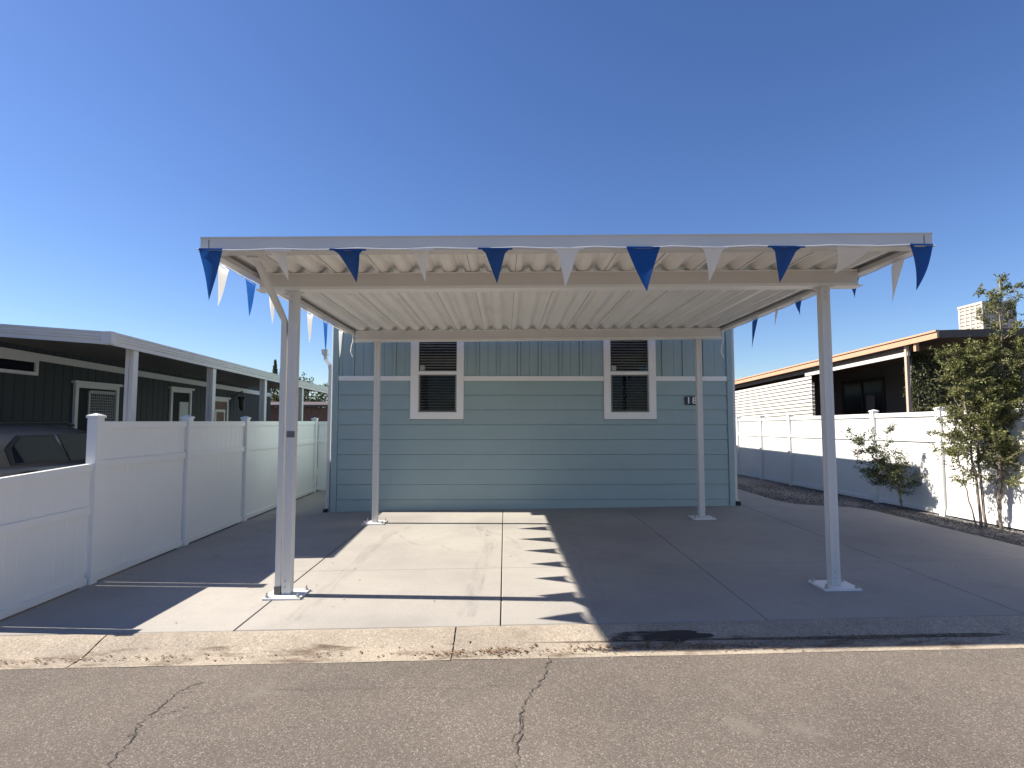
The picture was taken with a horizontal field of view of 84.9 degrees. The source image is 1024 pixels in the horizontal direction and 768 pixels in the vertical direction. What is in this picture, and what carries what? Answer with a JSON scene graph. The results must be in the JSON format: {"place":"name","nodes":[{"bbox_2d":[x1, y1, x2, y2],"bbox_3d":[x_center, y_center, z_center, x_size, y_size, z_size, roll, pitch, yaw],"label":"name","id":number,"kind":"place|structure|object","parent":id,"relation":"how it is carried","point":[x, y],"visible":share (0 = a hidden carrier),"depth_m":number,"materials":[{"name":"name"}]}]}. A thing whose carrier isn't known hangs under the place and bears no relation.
{"place":"outdoors","nodes":[
{"label":"outdoors","id":0,"kind":"place"},
{"bbox_2d":[0,484,1006,661],"bbox_3d":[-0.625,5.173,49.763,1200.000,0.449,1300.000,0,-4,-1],"label":"ground","id":1,"kind":"structure","parent":0,"point":[851,636],"depth_m":4.66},
{"bbox_2d":[0,421,86,476],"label":"parked car","id":2,"kind":"object","parent":1,"relation":"on","point":[24,449],"visible":0.14,"depth_m":7.72,"materials":[{"name":"grey paint"}]},
{"bbox_2d":[0,413,318,619],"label":"vinyl fence","id":3,"kind":"object","parent":1,"relation":"on","point":[128,494],"visible":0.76,"depth_m":6.97,"materials":[{"name":"white plastic"}]},
{"bbox_2d":[317,421,326,489],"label":"vinyl gate","id":4,"kind":"structure","parent":3,"relation":"attached to","point":[322,456],"depth_m":13.75,"materials":[{"name":"white plastic"}]},
{"bbox_2d":[0,324,327,431],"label":"neighbour house","id":5,"kind":"structure","parent":1,"relation":"on","point":[75,376],"depth_m":10.43,"materials":[{"name":"grey wood"}]},
{"bbox_2d":[0,354,38,375],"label":"window","id":6,"kind":"structure","parent":5,"relation":"in","point":[8,364],"depth_m":9.18,"materials":[{"name":"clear glass"}]},
{"bbox_2d":[71,380,122,431],"bbox_3d":[-8.089,0.711,10.912,0.084,1.480,1.290,0,-4,-1],"label":"window","id":7,"kind":"structure","parent":5,"relation":"in","point":[89,398],"depth_m":10.81,"materials":[{"name":"white"}]},
{"bbox_2d":[168,386,194,420],"bbox_3d":[-8.125,1.162,13.713,0.084,2.150,1.000,0,-4,-1],"label":"door","id":8,"kind":"structure","parent":5,"relation":"in","point":[180,398],"depth_m":13.69,"materials":[{"name":"white"}]},
{"bbox_2d":[215,396,230,420],"bbox_3d":[-8.149,1.363,15.619,0.084,2.000,0.970,0,-4,-1],"label":"door","id":9,"kind":"structure","parent":5,"relation":"in","point":[221,403],"depth_m":15.76,"materials":[{"name":"brown wood"}]},
{"bbox_2d":[234,391,246,410],"bbox_3d":[-8.008,0.496,16.527,0.220,0.590,0.350,9,-10,-67],"label":"wall lantern","id":10,"kind":"object","parent":5,"relation":"attached to","point":[241,403],"depth_m":16.45,"materials":[{"name":"black metal"}]},
{"bbox_2d":[271,359,279,399],"bbox_3d":[-16.895,1.334,39.821,1.029,6.248,1.027,3,-5,-42],"label":"cypress","id":11,"kind":"object","parent":1,"relation":"on","point":[274,370],"visible":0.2,"depth_m":39.86,"materials":[{"name":"green plant"}]},
{"bbox_2d":[271,392,321,401],"bbox_3d":[-10.088,1.882,25.913,2.485,3.340,2.802,0,-4,-1],"label":"broadleaf tree","id":12,"kind":"object","parent":1,"relation":"on","point":[275,397],"visible":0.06,"depth_m":26.02,"materials":[{"name":"green plant"}]},
{"bbox_2d":[270,402,327,461],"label":"shed","id":13,"kind":"structure","parent":1,"relation":"on","point":[319,410],"depth_m":21.87,"materials":[{"name":"brown paint"}]},
{"bbox_2d":[271,372,327,401],"bbox_3d":[-13.245,1.706,34.385,4.243,4.801,3.752,0,-4,-1],"label":"broadleaf tree","id":14,"kind":"object","parent":1,"relation":"on","point":[308,398],"visible":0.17,"depth_m":34.79,"materials":[{"name":"green plant"}]},
{"bbox_2d":[0,521,1021,663],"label":"leaf litter","id":15,"kind":"object","parent":1,"relation":"on","point":[690,645],"visible":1,"depth_m":4.52,"materials":[{"name":"brown plant"}]},
{"bbox_2d":[0,615,1023,669],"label":"kerb","id":16,"kind":"structure","parent":1,"relation":"on","point":[284,645],"depth_m":4.62,"materials":[{"name":"concrete"}]},
{"bbox_2d":[48,637,956,661],"bbox_3d":[-0.058,2.133,4.514,14.001,0.222,0.270,0,-4,-1],"label":"gutter silt","id":17,"kind":"object","parent":16,"relation":"on","point":[324,646],"visible":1,"depth_m":4.58,"materials":[{"name":"brown soil"}]},
{"bbox_2d":[609,630,713,641],"bbox_3d":[1.235,2.103,4.678,0.915,0.046,0.141,0,-4,-1],"label":"kerb stain","id":18,"kind":"object","parent":16,"relation":"on","point":[676,635],"visible":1,"depth_m":4.68,"materials":[{"name":"brown"}]},
{"bbox_2d":[321,327,740,511],"bbox_3d":[0.255,0.573,17.465,8.166,4.920,13.680,0,-4,-1],"label":"mobile home","id":19,"kind":"object","parent":1,"relation":"on","point":[483,425],"visible":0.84,"depth_m":10.89,"materials":[{"name":"blue wood"}]},
{"bbox_2d":[410,342,463,418],"bbox_3d":[-1.454,-0.144,11.170,1.160,1.820,0.532,0,-4,-1],"label":"window","id":20,"kind":"structure","parent":19,"relation":"in","point":[436,390],"depth_m":10.97,"materials":[{"name":"grey"}]},
{"bbox_2d":[603,340,656,418],"bbox_3d":[2.303,-0.141,11.217,1.165,1.820,0.532,0,-4,-1],"label":"window","id":21,"kind":"structure","parent":19,"relation":"in","point":[629,389],"depth_m":11.02,"materials":[{"name":"grey"}]},
{"bbox_2d":[685,396,695,404],"bbox_3d":[3.494,0.327,10.941,0.230,0.170,0.026,0,-4,-1],"label":"house number sign","id":22,"kind":"object","parent":19,"relation":"attached to","point":[690,400],"visible":0.87,"depth_m":10.93,"materials":[{"name":"black"}]},
{"bbox_2d":[735,328,1023,418],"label":"neighbour house","id":23,"kind":"structure","parent":1,"relation":"on","point":[867,379],"depth_m":17.45,"materials":[{"name":"white paint"}]},
{"bbox_2d":[841,377,885,414],"bbox_3d":[11.550,1.146,18.410,0.040,2.600,2.200,0,-4,-1],"label":"window","id":24,"kind":"structure","parent":23,"relation":"in","point":[862,396],"depth_m":18.39,"materials":[{"name":"black glass"}]},
{"bbox_2d":[957,301,1016,329],"bbox_3d":[11.385,-1.566,13.426,0.820,0.695,0.720,0,-4,-1],"label":"evaporative cooler","id":25,"kind":"object","parent":23,"relation":"on","point":[966,319],"visible":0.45,"depth_m":13.26,"materials":[{"name":"beige metal"}]},
{"bbox_2d":[737,474,1023,546],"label":"gravel bed","id":26,"kind":"object","parent":1,"relation":"on","point":[742,479],"visible":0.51,"depth_m":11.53,"materials":[{"name":"grey gravel"}]},
{"bbox_2d":[736,403,1023,529],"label":"vinyl fence","id":27,"kind":"object","parent":26,"relation":"on","point":[787,449],"visible":0.66,"depth_m":11.40,"materials":[{"name":"white plastic"}]},
{"bbox_2d":[841,423,926,508],"bbox_3d":[6.904,1.536,10.414,1.617,1.660,1.007,2,-4,-22],"label":"shrub","id":28,"kind":"object","parent":26,"relation":"on","point":[895,471],"visible":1,"depth_m":10.32,"materials":[{"name":"green plant"}]},
{"bbox_2d":[924,337,1021,526],"bbox_3d":[7.162,0.760,8.660,1.279,3.011,1.267,-1,-4,21],"label":"young tree","id":29,"kind":"object","parent":26,"relation":"on","point":[956,363],"visible":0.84,"depth_m":8.65,"materials":[{"name":"green plant"}]},
{"bbox_2d":[942,272,1023,529],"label":"young tree","id":30,"kind":"object","parent":26,"relation":"on","point":[1011,385],"visible":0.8,"depth_m":8.48,"materials":[{"name":"green plant"}]},
{"bbox_2d":[902,349,952,411],"bbox_3d":[9.705,0.941,13.027,1.104,3.501,0.937,0,-4,-1],"label":"climbing vine","id":31,"kind":"object","parent":1,"relation":"on","point":[927,368],"visible":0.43,"depth_m":12.96,"materials":[{"name":"green plant"}]},
{"bbox_2d":[0,648,1023,767],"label":"road","id":32,"kind":"structure","parent":0,"point":[953,708],"depth_m":3.56,"materials":[{"name":"grey asphalt"}]},
{"bbox_2d":[0,489,1023,638],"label":"driveway","id":33,"kind":"structure","parent":0,"point":[657,564],"depth_m":6.40,"materials":[{"name":"concrete"}]},
{"bbox_2d":[500,527,502,625],"bbox_3d":[0.281,2.351,9.370,10.000,0.248,9.000,0,-4,-1],"label":"joint filler","id":34,"kind":"object","parent":33,"relation":"on","point":[501,577],"visible":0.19,"depth_m":6.16,"materials":[{"name":"grey"}]},
{"bbox_2d":[200,232,932,600],"bbox_3d":[0.485,0.549,7.757,6.635,3.507,5.620,0,-4,-1],"label":"carport","id":35,"kind":"object","parent":33,"relation":"on","point":[466,296],"visible":0.99,"depth_m":5.96,"materials":[{"name":"white metal"}]},
{"bbox_2d":[197,250,353,356],"bbox_3d":[-2.857,-0.830,7.352,0.163,0.555,4.710,0,-4,1],"label":"bunting","id":36,"kind":"object","parent":35,"relation":"hanging from","point":[222,274],"visible":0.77,"depth_m":6.16,"materials":[{"name":"white fabric"}]},
{"bbox_2d":[197,243,936,298],"bbox_3d":[0.519,-1.011,5.127,6.675,0.521,0.326,0,-4,-1],"label":"bunting","id":37,"kind":"object","parent":35,"relation":"hanging from","point":[643,260],"visible":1,"depth_m":5.07,"materials":[{"name":"fabric"}]},
{"bbox_2d":[721,246,933,357],"bbox_3d":[3.837,-0.860,7.438,0.198,0.503,4.711,0,-4,-2],"label":"bunting","id":38,"kind":"object","parent":35,"relation":"hanging from","point":[896,267],"visible":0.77,"depth_m":5.74,"materials":[{"name":"fabric"}]},
{"bbox_2d":[0,0,1023,401],"label":"sky","id":39,"kind":"structure","parent":0,"point":[133,133],"materials":[{"name":"blue"}]}
]}

